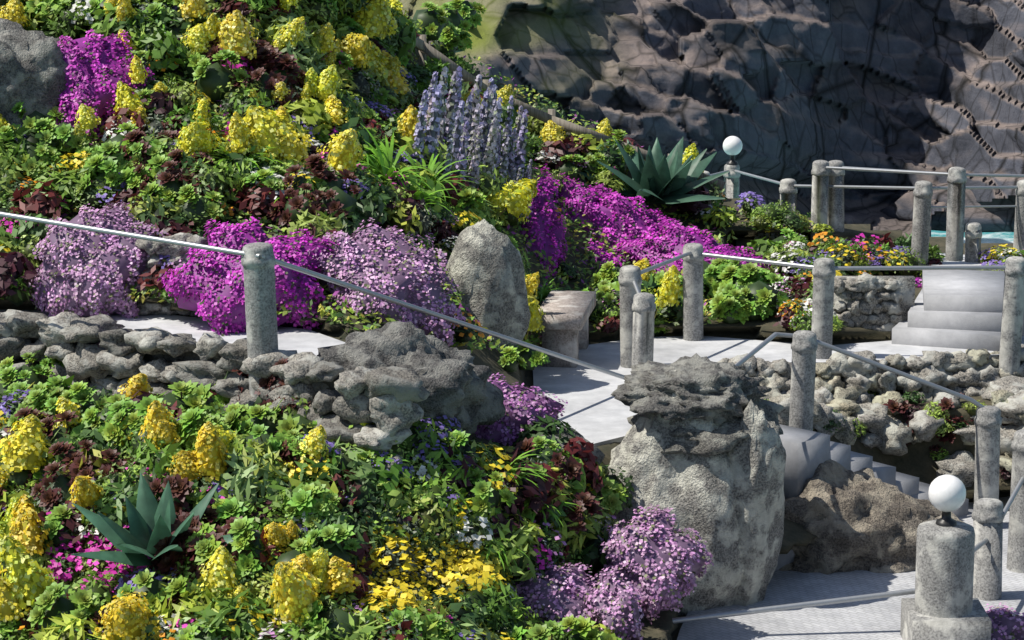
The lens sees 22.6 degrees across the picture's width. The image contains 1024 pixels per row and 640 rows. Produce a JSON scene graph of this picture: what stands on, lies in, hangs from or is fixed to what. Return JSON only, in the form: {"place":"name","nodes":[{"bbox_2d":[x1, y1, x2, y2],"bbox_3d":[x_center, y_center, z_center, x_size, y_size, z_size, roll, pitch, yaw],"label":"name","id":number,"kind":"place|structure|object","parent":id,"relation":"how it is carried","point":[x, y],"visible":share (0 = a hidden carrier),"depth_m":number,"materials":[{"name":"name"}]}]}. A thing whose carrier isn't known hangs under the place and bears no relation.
{"place":"outdoors","nodes":[
{"label":"outdoors","id":0,"kind":"place"},
{"bbox_2d":[0,0,1012,639],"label":"soil","id":1,"kind":"structure","parent":0,"point":[916,460],"depth_m":25.02,"materials":[{"name":"soil"}]},
{"bbox_2d":[0,18,964,614],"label":"boulders","id":2,"kind":"object","parent":1,"relation":"on","point":[700,448],"visible":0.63,"depth_m":21.50,"materials":[{"name":"grey stone"}]},
{"bbox_2d":[0,0,1023,639],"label":"garden planting","id":3,"kind":"object","parent":1,"relation":"on","point":[184,510],"visible":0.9,"depth_m":22.43,"materials":[{"name":"green plant"}]},
{"bbox_2d":[0,232,1023,486],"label":"rubble wall stones","id":4,"kind":"object","parent":1,"relation":"on","point":[104,352],"visible":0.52,"depth_m":22.12,"materials":[{"name":"grey stone"}]},
{"bbox_2d":[0,238,1023,569],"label":"concrete paths and steps","id":5,"kind":"object","parent":1,"relation":"on","point":[954,310],"visible":0.14,"depth_m":25.07,"materials":[{"name":"grey concrete"}]},
{"bbox_2d":[538,290,595,367],"bbox_3d":[0.539,0.094,25.614,0.460,0.540,1.350,2,11,8],"label":"granite bench","id":6,"kind":"object","parent":5,"relation":"on","point":[565,322],"visible":0.88,"depth_m":25.11,"materials":[{"name":"grey stone"}]},
{"bbox_2d":[387,22,725,189],"bbox_3d":[0.090,-2.230,29.949,4.809,3.075,1.614,-6,13,-30],"label":"stone ledge","id":7,"kind":"object","parent":1,"relation":"on","point":[424,47],"visible":0.32,"depth_m":30.52,"materials":[{"name":"grey stone"}]},
{"bbox_2d":[241,152,1023,600],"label":"stone posts","id":8,"kind":"object","parent":1,"relation":"on","point":[639,310],"visible":0.86,"depth_m":24.91,"materials":[{"name":"grey stone"}]},
{"bbox_2d":[0,166,1023,623],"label":"hand rails","id":9,"kind":"object","parent":8,"relation":"attached to","point":[578,362],"visible":0.83,"depth_m":22.90,"materials":[{"name":"metal"}]},
{"bbox_2d":[399,0,1023,236],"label":"cliff face","id":10,"kind":"object","parent":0,"point":[786,89],"visible":0.38,"depth_m":166.35},
{"bbox_2d":[879,183,1015,231],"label":"sea rock shelf","id":11,"kind":"object","parent":10,"relation":"on","point":[996,219],"visible":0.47,"depth_m":166.19,"materials":[{"name":"grey stone"}]},
{"bbox_2d":[677,496,1023,639],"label":"paved walkway","id":12,"kind":"structure","parent":0,"point":[876,619],"depth_m":21.54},
{"bbox_2d":[900,520,991,639],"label":"lamp pillar","id":13,"kind":"structure","parent":12,"relation":"on","point":[943,604],"depth_m":20.26,"materials":[{"name":"grey stone"}]},
{"bbox_2d":[727,155,956,526],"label":"lamp fittings","id":14,"kind":"object","parent":13,"relation":"on","point":[946,519],"visible":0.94,"depth_m":20.33,"materials":[{"name":"black metal"}]},
{"bbox_2d":[723,136,965,511],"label":"globe lamps","id":15,"kind":"object","parent":13,"relation":"on","point":[946,493],"visible":1,"depth_m":20.24,"materials":[{"name":"white glass"}]},
{"bbox_2d":[931,230,1013,242],"bbox_3d":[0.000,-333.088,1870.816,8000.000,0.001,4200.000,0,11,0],"label":"sea surface","id":16,"kind":"object","parent":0,"point":[997,237],"depth_m":188.93,"materials":[{"name":"teal liquid"}]}
]}

